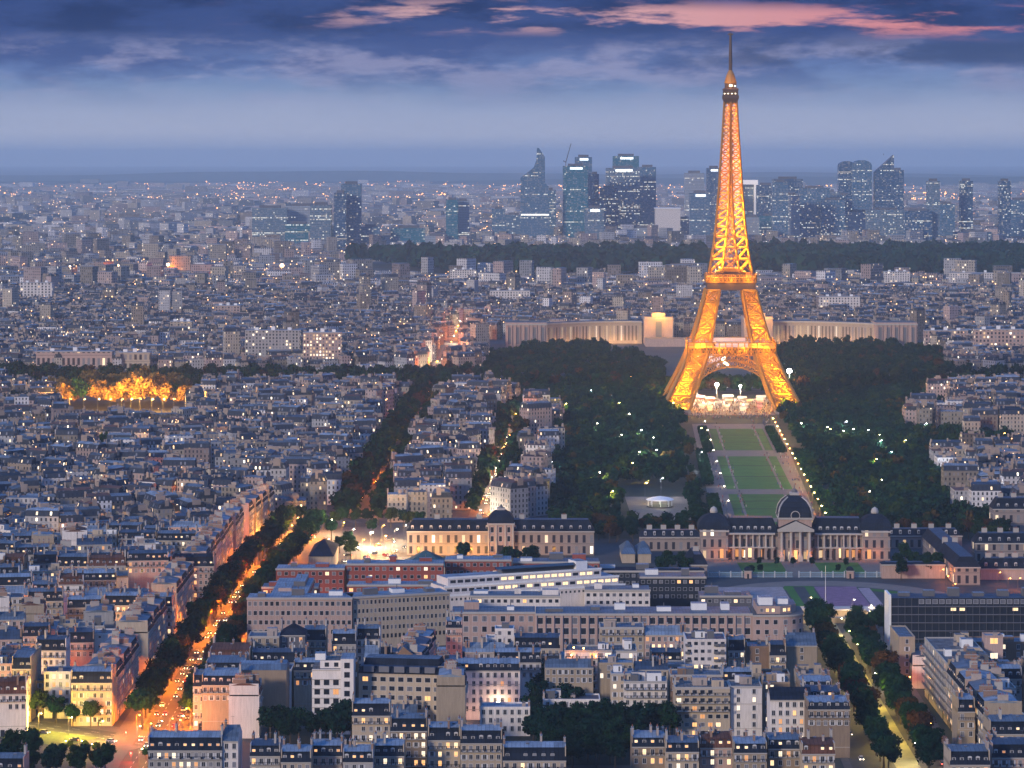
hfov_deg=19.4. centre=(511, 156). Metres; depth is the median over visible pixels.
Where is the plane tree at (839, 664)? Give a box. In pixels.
[838,662,865,676]
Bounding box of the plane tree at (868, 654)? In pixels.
[863,646,876,671]
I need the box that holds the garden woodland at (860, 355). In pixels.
[481,334,949,376]
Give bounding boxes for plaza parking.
[718,587,789,605]
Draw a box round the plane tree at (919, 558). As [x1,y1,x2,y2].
[915,555,930,560]
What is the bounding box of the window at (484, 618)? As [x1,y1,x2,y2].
[482,616,486,621]
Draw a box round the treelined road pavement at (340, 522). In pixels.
[336,503,386,526]
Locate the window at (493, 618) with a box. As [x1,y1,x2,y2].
[491,616,495,621]
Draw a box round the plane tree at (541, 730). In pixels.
[533,724,561,740]
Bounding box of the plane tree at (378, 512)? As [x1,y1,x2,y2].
[371,507,383,525]
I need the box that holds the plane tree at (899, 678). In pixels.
[885,673,912,714]
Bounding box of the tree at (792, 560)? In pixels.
[790,557,795,563]
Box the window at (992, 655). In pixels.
[990,653,997,658]
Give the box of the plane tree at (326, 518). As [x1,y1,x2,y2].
[323,515,328,529]
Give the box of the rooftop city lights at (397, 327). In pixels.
[18,249,1011,471]
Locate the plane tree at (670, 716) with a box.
[657,702,682,734]
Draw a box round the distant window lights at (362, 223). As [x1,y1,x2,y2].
[6,194,988,245]
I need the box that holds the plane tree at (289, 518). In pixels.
[268,511,292,521]
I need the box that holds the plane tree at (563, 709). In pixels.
[558,706,569,712]
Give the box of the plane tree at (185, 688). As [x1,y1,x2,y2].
[183,684,191,693]
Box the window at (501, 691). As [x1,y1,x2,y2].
[499,689,504,694]
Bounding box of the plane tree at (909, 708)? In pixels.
[898,703,923,746]
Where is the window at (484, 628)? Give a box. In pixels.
[482,626,486,631]
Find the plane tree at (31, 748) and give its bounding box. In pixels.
[18,742,41,763]
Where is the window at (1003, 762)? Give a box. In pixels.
[1000,760,1007,765]
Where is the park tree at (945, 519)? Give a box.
[939,514,951,523]
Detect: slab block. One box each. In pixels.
[20,280,53,296]
[36,347,113,375]
[118,348,151,371]
[170,318,192,330]
[215,302,240,312]
[245,326,300,357]
[303,328,341,366]
[450,267,475,278]
[490,288,529,298]
[819,293,859,308]
[884,269,909,282]
[923,327,967,345]
[948,270,1020,282]
[972,325,1023,346]
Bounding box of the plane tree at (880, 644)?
[865,640,887,650]
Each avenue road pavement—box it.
[93,535,330,767]
[840,637,949,767]
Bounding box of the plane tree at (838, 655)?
[829,647,854,668]
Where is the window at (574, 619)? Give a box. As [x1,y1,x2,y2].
[572,617,577,623]
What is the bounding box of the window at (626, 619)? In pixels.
[624,617,629,621]
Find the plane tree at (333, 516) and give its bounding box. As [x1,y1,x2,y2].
[329,511,341,520]
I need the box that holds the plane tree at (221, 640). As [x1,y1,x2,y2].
[209,637,229,643]
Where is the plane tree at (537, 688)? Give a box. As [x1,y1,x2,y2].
[524,679,548,702]
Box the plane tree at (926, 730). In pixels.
[914,728,936,765]
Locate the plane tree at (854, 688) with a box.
[849,685,870,724]
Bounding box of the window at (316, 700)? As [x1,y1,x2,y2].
[314,698,319,703]
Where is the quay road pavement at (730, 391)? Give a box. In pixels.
[640,389,828,391]
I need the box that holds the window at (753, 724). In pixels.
[751,722,756,727]
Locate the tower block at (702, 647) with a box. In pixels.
[683,629,725,668]
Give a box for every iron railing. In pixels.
[707,571,743,577]
[751,571,792,577]
[798,571,844,577]
[854,571,880,577]
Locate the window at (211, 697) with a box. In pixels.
[208,695,214,700]
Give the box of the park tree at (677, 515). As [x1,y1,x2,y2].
[674,512,686,518]
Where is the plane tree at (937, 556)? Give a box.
[931,552,943,561]
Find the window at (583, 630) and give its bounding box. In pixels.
[581,628,585,634]
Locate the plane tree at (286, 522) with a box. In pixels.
[275,517,289,539]
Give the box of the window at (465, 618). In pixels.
[463,616,468,621]
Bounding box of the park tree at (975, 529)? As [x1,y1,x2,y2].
[970,524,980,533]
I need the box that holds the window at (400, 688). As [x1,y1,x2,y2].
[398,686,403,690]
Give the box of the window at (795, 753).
[793,751,799,756]
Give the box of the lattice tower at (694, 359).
[663,33,799,413]
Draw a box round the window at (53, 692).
[51,690,56,694]
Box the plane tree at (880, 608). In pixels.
[874,604,883,627]
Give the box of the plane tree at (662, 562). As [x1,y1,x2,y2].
[656,556,669,566]
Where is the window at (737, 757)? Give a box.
[735,755,741,760]
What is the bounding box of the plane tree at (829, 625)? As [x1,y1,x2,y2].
[812,621,838,635]
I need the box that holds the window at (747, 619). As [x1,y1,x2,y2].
[745,617,750,623]
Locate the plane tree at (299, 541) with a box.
[289,534,303,545]
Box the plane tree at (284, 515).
[270,510,290,538]
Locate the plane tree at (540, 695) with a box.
[537,691,561,705]
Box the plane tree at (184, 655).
[154,643,189,681]
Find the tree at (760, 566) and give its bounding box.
[757,564,762,570]
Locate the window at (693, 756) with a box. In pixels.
[691,754,697,759]
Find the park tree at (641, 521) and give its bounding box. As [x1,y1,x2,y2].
[638,518,647,530]
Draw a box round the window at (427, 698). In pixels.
[425,696,430,700]
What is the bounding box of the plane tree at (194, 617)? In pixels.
[186,616,201,644]
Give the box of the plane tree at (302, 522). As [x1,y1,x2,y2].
[295,518,314,529]
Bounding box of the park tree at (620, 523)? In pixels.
[611,519,623,539]
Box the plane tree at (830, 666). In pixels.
[825,654,838,676]
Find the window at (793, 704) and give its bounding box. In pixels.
[791,702,797,707]
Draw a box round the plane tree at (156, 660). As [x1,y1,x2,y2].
[144,658,174,672]
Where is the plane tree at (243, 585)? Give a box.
[239,583,262,594]
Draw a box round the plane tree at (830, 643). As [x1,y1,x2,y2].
[820,637,847,672]
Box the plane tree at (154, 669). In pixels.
[149,665,168,680]
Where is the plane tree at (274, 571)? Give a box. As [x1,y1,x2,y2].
[258,567,275,579]
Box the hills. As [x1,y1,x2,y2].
[0,171,1023,186]
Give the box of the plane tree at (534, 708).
[532,704,557,713]
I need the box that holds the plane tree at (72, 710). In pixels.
[63,703,80,726]
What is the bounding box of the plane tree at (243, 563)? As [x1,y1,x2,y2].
[231,559,245,584]
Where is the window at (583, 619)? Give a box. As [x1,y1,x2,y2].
[581,617,585,623]
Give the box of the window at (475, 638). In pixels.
[473,636,477,641]
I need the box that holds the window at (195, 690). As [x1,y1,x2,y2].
[193,688,198,693]
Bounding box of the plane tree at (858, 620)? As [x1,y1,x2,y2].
[851,615,872,636]
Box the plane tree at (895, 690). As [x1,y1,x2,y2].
[885,686,909,724]
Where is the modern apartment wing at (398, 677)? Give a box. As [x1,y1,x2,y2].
[358,654,444,720]
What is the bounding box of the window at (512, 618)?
[510,616,514,621]
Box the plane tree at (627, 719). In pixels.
[624,713,633,724]
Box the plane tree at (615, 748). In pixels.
[602,739,627,767]
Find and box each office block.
[246,585,353,650]
[345,584,450,647]
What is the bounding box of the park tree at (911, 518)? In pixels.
[905,516,916,521]
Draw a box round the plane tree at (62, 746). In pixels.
[44,742,67,752]
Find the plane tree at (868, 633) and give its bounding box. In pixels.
[856,629,876,644]
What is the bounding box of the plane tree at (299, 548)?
[292,545,303,561]
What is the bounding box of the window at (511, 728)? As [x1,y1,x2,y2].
[509,726,514,731]
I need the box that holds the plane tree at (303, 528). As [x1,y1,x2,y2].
[291,525,312,550]
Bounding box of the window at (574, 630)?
[572,628,577,634]
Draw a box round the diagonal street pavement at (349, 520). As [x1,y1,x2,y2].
[307,508,360,522]
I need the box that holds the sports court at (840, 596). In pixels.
[814,587,870,605]
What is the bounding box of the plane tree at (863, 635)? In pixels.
[857,631,880,641]
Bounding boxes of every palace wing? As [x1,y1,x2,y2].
[505,311,673,346]
[741,311,917,345]
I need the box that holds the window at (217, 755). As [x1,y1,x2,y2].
[215,753,221,758]
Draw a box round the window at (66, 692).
[64,690,69,694]
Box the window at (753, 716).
[751,714,756,718]
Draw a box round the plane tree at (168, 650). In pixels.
[155,641,183,684]
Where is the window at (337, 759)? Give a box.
[335,758,341,764]
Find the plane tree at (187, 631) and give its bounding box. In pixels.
[177,626,195,643]
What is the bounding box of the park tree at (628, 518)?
[624,516,634,535]
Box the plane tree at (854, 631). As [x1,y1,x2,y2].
[851,625,877,643]
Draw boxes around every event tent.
[695,395,704,399]
[705,397,714,400]
[722,395,732,398]
[725,398,732,402]
[738,396,746,400]
[739,406,746,411]
[740,403,748,407]
[746,399,752,403]
[756,395,765,399]
[756,400,762,404]
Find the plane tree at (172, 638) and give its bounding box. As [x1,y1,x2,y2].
[162,634,185,672]
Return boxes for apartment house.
[0,523,24,532]
[0,527,31,543]
[0,533,20,553]
[0,552,4,563]
[0,557,19,572]
[0,569,32,587]
[0,580,30,596]
[0,586,12,611]
[0,606,25,628]
[0,620,17,628]
[0,622,22,654]
[0,655,11,676]
[0,671,28,736]
[0,742,28,767]
[1,643,29,657]
[4,546,27,572]
[6,588,23,610]
[9,521,45,527]
[11,521,41,528]
[12,641,40,721]
[15,538,49,564]
[19,591,47,621]
[20,524,48,531]
[21,563,61,575]
[22,616,50,647]
[28,583,63,615]
[32,527,54,547]
[32,574,58,587]
[33,545,76,567]
[34,570,63,579]
[34,613,57,634]
[36,627,69,673]
[36,670,43,715]
[44,661,73,718]
[50,528,61,543]
[51,539,74,550]
[53,611,66,618]
[54,615,83,627]
[57,547,91,572]
[57,621,94,665]
[59,568,83,614]
[62,521,87,550]
[64,563,105,572]
[67,587,101,618]
[71,563,116,593]
[71,660,115,725]
[76,532,111,552]
[78,615,104,628]
[81,521,108,531]
[83,598,115,628]
[84,580,113,602]
[84,648,125,720]
[87,529,117,547]
[87,626,120,653]
[88,549,125,569]
[90,547,136,569]
[92,547,117,552]
[92,636,132,709]
[101,627,140,691]
[104,584,139,620]
[108,517,144,531]
[112,581,148,591]
[116,570,128,587]
[116,607,155,673]
[118,523,157,546]
[120,540,144,552]
[121,534,153,545]
[123,596,161,658]
[127,544,167,587]
[132,536,155,549]
[135,591,167,643]
[137,548,172,560]
[139,586,175,635]
[144,519,169,529]
[148,721,223,767]
[149,571,183,632]
[155,541,174,552]
[156,524,198,552]
[159,561,189,622]
[162,556,194,601]
[169,515,206,530]
[172,548,216,600]
[181,540,210,552]
[186,533,216,552]
[191,527,221,568]
[193,665,210,729]
[201,516,229,563]
[201,523,225,565]
[202,662,241,730]
[206,649,248,667]
[207,509,234,556]
[210,634,252,659]
[220,501,244,542]
[222,508,240,553]
[222,716,241,767]
[229,672,263,737]
[230,495,254,540]
[234,490,261,534]
[246,485,268,525]
[248,626,280,647]
[250,730,282,767]
[252,481,274,519]
[252,639,307,663]
[258,659,293,709]
[280,617,307,647]
[281,736,313,767]
[294,648,347,711]
[304,616,327,656]
[309,653,358,697]
[313,728,343,767]
[332,623,356,656]
[343,736,373,767]
[352,691,390,743]
[357,616,380,665]
[364,637,379,660]
[374,730,404,767]
[380,640,392,653]
[390,704,427,767]
[391,695,417,712]
[393,638,429,654]
[397,630,433,654]
[401,622,437,654]
[428,714,460,767]
[436,649,459,660]
[436,659,467,723]
[437,643,464,657]
[446,608,462,657]
[456,649,519,719]
[460,717,501,767]
[465,634,504,657]
[480,698,529,735]
[486,634,494,641]
[494,642,540,701]
[495,622,513,647]
[503,734,565,767]
[514,627,559,663]
[543,688,599,707]
[545,652,592,693]
[564,640,611,693]
[597,654,633,701]
[599,618,643,660]
[610,664,632,703]
[611,637,636,661]
[623,671,666,707]
[630,722,664,767]
[634,653,667,700]
[644,617,685,660]
[649,639,681,660]
[664,727,698,767]
[667,656,684,701]
[669,664,722,703]
[673,675,729,734]
[697,723,731,767]
[699,663,789,680]
[720,659,752,680]
[726,629,744,666]
[728,674,761,735]
[732,729,766,767]
[745,635,768,668]
[760,671,789,725]
[764,726,799,767]
[767,680,810,736]
[768,635,785,668]
[784,625,816,686]
[794,663,829,686]
[796,668,831,686]
[798,726,834,767]
[800,676,840,694]
[804,688,849,757]
[890,625,914,676]
[909,642,924,688]
[922,632,982,709]
[933,644,991,723]
[944,736,989,767]
[945,652,990,730]
[952,653,982,663]
[952,687,974,743]
[954,662,1000,692]
[964,672,1006,696]
[969,633,1023,660]
[975,683,1021,743]
[980,660,1004,678]
[982,630,1002,659]
[983,707,1023,742]
[985,728,1023,767]
[989,657,1021,700]
[994,658,1016,661]
[996,657,1020,665]
[998,677,1015,697]
[1021,650,1023,712]
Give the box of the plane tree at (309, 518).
[296,516,313,545]
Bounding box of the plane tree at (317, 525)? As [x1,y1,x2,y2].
[303,514,320,538]
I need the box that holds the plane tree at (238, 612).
[232,608,246,637]
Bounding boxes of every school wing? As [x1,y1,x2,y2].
[406,504,594,555]
[638,524,699,550]
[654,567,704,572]
[684,546,707,579]
[880,561,945,577]
[890,522,962,548]
[921,528,980,584]
[971,527,1023,561]
[978,551,1023,579]
[989,492,1023,531]
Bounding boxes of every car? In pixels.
[39,729,49,733]
[67,740,73,746]
[69,737,80,740]
[82,739,90,745]
[92,742,100,748]
[105,738,116,742]
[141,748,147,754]
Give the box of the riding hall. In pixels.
[405,550,444,573]
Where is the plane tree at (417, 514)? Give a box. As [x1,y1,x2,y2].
[414,511,425,517]
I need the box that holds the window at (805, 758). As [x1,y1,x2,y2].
[803,756,809,761]
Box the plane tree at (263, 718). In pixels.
[256,704,285,737]
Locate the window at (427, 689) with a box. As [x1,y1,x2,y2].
[425,687,430,691]
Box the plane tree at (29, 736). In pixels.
[17,727,43,763]
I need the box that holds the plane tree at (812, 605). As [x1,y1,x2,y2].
[804,602,826,637]
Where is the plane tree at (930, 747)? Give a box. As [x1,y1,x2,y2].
[913,734,943,767]
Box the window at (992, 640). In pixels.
[990,638,997,643]
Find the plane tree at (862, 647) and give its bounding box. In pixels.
[857,639,873,672]
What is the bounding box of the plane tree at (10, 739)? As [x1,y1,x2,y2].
[0,728,21,747]
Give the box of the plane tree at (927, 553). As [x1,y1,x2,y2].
[923,551,931,558]
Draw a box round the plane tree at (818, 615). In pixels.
[808,607,831,624]
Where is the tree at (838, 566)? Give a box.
[835,564,840,570]
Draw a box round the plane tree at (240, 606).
[231,600,246,634]
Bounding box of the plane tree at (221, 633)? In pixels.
[211,629,236,641]
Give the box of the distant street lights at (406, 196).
[0,181,1023,248]
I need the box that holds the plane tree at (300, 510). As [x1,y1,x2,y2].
[296,505,306,516]
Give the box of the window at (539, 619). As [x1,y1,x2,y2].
[537,617,542,623]
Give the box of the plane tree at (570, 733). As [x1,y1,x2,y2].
[558,726,582,763]
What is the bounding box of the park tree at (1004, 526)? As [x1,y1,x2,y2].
[999,523,1009,531]
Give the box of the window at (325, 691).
[323,689,329,694]
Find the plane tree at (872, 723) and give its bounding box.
[863,715,888,755]
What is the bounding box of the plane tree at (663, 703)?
[652,700,671,729]
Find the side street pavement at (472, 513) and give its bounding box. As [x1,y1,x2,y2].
[468,446,500,517]
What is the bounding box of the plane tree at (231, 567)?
[217,562,240,577]
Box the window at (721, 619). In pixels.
[719,617,724,623]
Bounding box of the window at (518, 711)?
[516,709,521,714]
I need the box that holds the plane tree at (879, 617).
[875,614,883,635]
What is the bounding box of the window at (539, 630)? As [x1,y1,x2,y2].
[537,628,542,632]
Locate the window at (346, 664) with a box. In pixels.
[344,662,349,668]
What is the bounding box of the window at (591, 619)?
[589,617,594,623]
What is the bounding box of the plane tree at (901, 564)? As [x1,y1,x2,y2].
[895,559,908,579]
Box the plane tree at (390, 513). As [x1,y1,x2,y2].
[384,507,398,526]
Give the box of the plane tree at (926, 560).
[921,557,933,568]
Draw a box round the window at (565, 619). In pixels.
[563,617,568,623]
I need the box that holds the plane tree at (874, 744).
[869,727,902,767]
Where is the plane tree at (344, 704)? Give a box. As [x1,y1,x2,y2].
[329,698,351,732]
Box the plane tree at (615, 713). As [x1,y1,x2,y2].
[602,704,627,720]
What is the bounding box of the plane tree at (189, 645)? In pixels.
[168,631,192,650]
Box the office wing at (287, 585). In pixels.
[271,574,313,592]
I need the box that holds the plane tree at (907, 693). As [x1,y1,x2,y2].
[889,690,916,710]
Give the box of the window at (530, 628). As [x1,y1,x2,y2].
[528,626,532,631]
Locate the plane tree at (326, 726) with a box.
[314,708,340,731]
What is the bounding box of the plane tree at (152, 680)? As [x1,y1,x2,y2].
[135,671,165,712]
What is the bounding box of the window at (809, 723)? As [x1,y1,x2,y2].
[808,720,814,725]
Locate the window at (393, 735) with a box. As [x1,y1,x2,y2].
[391,733,397,737]
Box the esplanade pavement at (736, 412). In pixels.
[675,399,778,414]
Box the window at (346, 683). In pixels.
[344,681,349,686]
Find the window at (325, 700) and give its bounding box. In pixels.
[323,698,329,703]
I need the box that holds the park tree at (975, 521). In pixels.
[971,518,983,524]
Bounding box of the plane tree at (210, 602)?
[196,598,214,608]
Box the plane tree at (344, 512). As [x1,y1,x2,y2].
[335,507,349,527]
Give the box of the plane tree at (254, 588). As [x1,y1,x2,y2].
[241,584,261,593]
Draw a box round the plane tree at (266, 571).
[254,567,274,580]
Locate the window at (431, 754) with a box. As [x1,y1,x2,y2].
[429,751,434,757]
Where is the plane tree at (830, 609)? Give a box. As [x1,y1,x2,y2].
[826,602,837,617]
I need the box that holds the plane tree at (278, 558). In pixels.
[268,556,282,563]
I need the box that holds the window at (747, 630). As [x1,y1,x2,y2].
[745,628,750,634]
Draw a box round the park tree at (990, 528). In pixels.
[986,525,998,531]
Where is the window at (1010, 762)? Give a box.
[1008,760,1015,765]
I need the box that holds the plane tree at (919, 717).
[906,710,936,733]
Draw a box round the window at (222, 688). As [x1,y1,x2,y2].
[221,687,226,692]
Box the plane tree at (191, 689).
[185,683,192,693]
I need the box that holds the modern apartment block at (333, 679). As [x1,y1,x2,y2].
[312,651,354,733]
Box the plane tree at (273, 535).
[256,530,276,550]
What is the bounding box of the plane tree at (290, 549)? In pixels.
[277,545,294,560]
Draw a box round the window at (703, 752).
[701,750,707,755]
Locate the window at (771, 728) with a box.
[770,727,776,731]
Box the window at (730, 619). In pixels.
[728,617,732,623]
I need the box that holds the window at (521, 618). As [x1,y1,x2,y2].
[519,616,523,621]
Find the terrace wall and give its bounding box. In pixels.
[644,337,775,346]
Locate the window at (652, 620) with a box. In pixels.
[650,617,654,623]
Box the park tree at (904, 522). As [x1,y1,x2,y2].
[898,517,911,526]
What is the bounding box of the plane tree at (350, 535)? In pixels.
[343,530,355,539]
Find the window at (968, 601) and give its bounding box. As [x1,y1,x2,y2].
[966,599,971,603]
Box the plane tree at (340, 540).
[333,535,346,552]
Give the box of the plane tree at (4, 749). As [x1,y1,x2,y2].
[0,747,12,751]
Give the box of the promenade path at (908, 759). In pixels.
[833,623,920,767]
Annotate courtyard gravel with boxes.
[706,560,880,576]
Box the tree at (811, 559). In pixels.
[809,557,814,563]
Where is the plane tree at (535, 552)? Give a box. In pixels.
[528,544,540,557]
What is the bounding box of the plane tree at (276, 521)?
[268,520,281,545]
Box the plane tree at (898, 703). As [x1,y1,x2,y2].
[894,696,918,732]
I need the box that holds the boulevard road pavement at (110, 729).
[33,716,149,750]
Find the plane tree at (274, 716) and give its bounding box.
[265,706,290,737]
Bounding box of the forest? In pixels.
[344,235,1023,273]
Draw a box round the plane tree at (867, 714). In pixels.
[860,710,878,725]
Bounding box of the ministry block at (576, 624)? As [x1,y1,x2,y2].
[535,599,752,650]
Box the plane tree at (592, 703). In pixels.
[586,697,611,709]
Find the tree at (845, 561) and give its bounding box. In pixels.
[843,558,848,564]
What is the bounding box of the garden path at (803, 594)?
[793,587,811,603]
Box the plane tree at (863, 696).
[849,687,878,711]
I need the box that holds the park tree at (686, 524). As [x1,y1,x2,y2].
[680,520,691,528]
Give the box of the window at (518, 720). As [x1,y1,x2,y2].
[516,718,521,722]
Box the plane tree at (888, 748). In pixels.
[875,732,901,767]
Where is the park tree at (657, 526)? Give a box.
[652,523,660,528]
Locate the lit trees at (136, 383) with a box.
[47,364,191,401]
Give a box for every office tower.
[252,205,287,240]
[285,203,311,223]
[285,221,309,242]
[310,202,331,241]
[334,190,346,246]
[341,181,361,243]
[361,224,380,243]
[391,225,424,243]
[425,233,441,243]
[446,197,457,241]
[458,198,468,238]
[492,207,504,233]
[505,213,519,233]
[520,148,549,236]
[549,188,555,234]
[563,164,587,236]
[575,155,591,207]
[585,205,603,238]
[592,172,598,198]
[592,199,605,228]
[600,186,617,229]
[606,166,639,229]
[613,154,638,167]
[634,225,646,235]
[638,165,655,224]
[680,217,688,234]
[684,171,703,218]
[689,191,709,234]
[706,166,720,231]
[744,215,758,234]
[756,183,771,216]
[759,214,771,234]
[772,177,802,194]
[772,180,787,236]
[788,192,799,237]
[799,186,829,236]
[820,197,844,234]
[830,190,839,197]
[838,161,852,194]
[840,193,851,211]
[845,210,864,233]
[852,160,871,209]
[865,207,904,235]
[873,154,893,206]
[894,168,903,209]
[903,208,931,239]
[926,178,939,238]
[940,201,954,235]
[953,229,991,239]
[959,179,972,231]
[998,179,1010,237]
[1011,198,1023,236]
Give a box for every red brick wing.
[261,581,319,592]
[347,574,436,592]
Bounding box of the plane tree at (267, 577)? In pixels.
[251,574,271,580]
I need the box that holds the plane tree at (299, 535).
[287,532,305,558]
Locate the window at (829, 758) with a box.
[827,756,833,761]
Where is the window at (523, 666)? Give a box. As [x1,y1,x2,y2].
[521,664,526,669]
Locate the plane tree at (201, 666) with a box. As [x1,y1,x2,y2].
[189,664,204,674]
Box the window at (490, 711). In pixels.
[488,709,493,714]
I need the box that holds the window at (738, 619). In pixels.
[736,617,741,623]
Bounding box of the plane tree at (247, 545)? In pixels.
[237,541,256,571]
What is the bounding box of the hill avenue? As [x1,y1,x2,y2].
[435,324,461,367]
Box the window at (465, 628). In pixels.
[463,626,468,631]
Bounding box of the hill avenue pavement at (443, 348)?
[432,327,455,365]
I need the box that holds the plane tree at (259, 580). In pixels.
[243,575,269,586]
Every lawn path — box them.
[717,429,724,449]
[723,476,785,476]
[725,456,737,488]
[738,494,746,515]
[753,429,764,449]
[766,456,782,488]
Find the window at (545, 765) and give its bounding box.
[543,763,549,767]
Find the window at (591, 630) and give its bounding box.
[589,628,594,634]
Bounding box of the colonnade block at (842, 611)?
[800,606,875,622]
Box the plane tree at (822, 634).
[816,629,838,649]
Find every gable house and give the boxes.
[238,656,289,726]
[397,639,413,654]
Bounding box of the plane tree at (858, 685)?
[846,681,865,702]
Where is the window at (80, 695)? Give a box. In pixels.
[78,693,83,697]
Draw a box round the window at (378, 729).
[375,726,381,731]
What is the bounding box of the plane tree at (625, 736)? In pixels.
[621,724,641,762]
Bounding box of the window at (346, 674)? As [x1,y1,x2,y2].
[344,672,349,677]
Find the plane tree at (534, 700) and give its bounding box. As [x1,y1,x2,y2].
[520,693,540,714]
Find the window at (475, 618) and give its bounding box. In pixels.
[473,616,477,621]
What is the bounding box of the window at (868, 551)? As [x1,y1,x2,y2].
[867,550,870,558]
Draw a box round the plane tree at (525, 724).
[521,716,533,740]
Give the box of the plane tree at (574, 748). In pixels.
[563,738,585,767]
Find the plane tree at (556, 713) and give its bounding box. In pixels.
[535,704,561,726]
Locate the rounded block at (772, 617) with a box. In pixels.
[749,595,803,639]
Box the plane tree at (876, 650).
[869,647,885,663]
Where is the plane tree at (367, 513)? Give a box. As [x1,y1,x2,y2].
[361,508,374,520]
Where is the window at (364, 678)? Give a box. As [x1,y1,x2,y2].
[362,676,367,680]
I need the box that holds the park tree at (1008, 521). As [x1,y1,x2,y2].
[1001,517,1010,527]
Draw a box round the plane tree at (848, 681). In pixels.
[842,677,869,694]
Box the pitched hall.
[309,539,338,563]
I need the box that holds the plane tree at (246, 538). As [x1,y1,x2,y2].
[243,535,262,544]
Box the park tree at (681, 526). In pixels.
[672,522,683,528]
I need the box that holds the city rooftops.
[0,268,1023,531]
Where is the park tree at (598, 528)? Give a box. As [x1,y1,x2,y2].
[593,523,604,539]
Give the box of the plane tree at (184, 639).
[173,634,190,647]
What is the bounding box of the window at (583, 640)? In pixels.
[581,638,585,644]
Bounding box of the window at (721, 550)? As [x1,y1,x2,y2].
[720,549,723,557]
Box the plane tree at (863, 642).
[859,638,874,668]
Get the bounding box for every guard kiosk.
[744,566,751,577]
[846,566,853,577]
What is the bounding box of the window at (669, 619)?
[667,617,672,623]
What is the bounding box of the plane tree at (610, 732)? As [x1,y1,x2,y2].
[599,722,620,762]
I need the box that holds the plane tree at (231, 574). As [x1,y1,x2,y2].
[222,571,237,585]
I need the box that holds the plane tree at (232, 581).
[210,573,236,603]
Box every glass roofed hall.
[619,541,635,562]
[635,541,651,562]
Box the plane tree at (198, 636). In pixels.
[190,624,204,652]
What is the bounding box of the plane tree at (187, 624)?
[174,619,198,654]
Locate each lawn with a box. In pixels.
[0,728,96,745]
[709,429,772,449]
[717,456,791,488]
[728,494,788,517]
[737,562,787,573]
[783,586,896,592]
[784,586,818,605]
[814,562,866,573]
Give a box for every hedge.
[685,480,703,521]
[695,447,713,484]
[697,425,713,452]
[706,492,723,514]
[764,425,786,452]
[792,447,820,484]
[810,484,840,515]
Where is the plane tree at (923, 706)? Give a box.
[899,701,927,716]
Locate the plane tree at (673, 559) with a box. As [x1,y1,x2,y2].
[665,555,678,565]
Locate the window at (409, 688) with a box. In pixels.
[407,686,412,690]
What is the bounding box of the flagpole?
[825,566,825,601]
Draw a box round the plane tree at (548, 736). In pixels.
[539,729,559,740]
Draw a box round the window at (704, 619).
[702,617,706,623]
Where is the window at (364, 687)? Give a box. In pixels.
[362,685,367,689]
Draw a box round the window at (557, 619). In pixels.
[555,617,559,623]
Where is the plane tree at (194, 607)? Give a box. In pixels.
[185,601,210,617]
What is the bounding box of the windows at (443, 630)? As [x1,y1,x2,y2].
[383,630,444,637]
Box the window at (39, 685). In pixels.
[37,683,42,687]
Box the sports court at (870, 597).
[858,588,882,605]
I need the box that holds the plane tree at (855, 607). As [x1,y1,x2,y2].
[850,603,864,613]
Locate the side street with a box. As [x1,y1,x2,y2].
[476,415,512,517]
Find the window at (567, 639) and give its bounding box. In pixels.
[563,638,568,644]
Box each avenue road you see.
[118,535,312,767]
[803,623,943,767]
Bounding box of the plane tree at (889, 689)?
[884,683,904,719]
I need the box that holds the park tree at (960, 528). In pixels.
[953,524,965,533]
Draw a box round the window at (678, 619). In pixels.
[676,617,680,623]
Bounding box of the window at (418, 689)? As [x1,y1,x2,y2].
[416,687,421,691]
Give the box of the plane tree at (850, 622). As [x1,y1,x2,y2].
[847,615,870,648]
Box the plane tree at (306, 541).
[294,529,308,545]
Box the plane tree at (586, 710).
[577,705,597,714]
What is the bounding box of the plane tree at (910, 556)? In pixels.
[905,550,918,560]
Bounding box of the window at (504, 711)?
[502,709,507,714]
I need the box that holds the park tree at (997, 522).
[988,517,1002,526]
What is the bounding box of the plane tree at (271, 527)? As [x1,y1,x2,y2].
[260,521,279,547]
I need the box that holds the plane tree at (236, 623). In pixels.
[217,619,243,637]
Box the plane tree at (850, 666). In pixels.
[837,661,867,684]
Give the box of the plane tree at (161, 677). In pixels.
[153,671,166,707]
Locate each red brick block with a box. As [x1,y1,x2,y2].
[275,562,345,592]
[345,554,443,592]
[444,554,511,573]
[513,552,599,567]
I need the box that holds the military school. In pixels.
[697,483,892,561]
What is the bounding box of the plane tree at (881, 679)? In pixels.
[878,671,897,689]
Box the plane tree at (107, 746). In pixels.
[101,741,116,767]
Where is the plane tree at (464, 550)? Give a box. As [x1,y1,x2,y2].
[456,545,470,555]
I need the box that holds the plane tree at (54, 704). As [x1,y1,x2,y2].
[45,695,65,722]
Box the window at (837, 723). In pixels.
[836,720,842,725]
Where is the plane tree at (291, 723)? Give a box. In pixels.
[277,712,300,743]
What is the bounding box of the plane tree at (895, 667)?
[875,660,900,672]
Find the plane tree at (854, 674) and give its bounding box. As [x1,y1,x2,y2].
[839,669,865,711]
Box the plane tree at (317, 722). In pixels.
[304,711,325,737]
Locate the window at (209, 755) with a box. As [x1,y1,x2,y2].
[207,753,213,758]
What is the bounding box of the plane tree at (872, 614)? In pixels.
[867,609,879,624]
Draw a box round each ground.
[0,167,1023,767]
[564,396,974,538]
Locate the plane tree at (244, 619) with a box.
[233,617,246,638]
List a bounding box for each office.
[431,558,624,610]
[469,584,560,611]
[584,582,650,605]
[599,563,653,584]
[639,568,706,605]
[698,583,752,606]
[884,587,1023,650]
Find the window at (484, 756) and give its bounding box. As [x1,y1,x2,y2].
[481,754,487,760]
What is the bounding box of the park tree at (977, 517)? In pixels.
[974,514,987,519]
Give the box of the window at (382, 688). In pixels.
[380,686,385,690]
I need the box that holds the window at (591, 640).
[589,638,594,644]

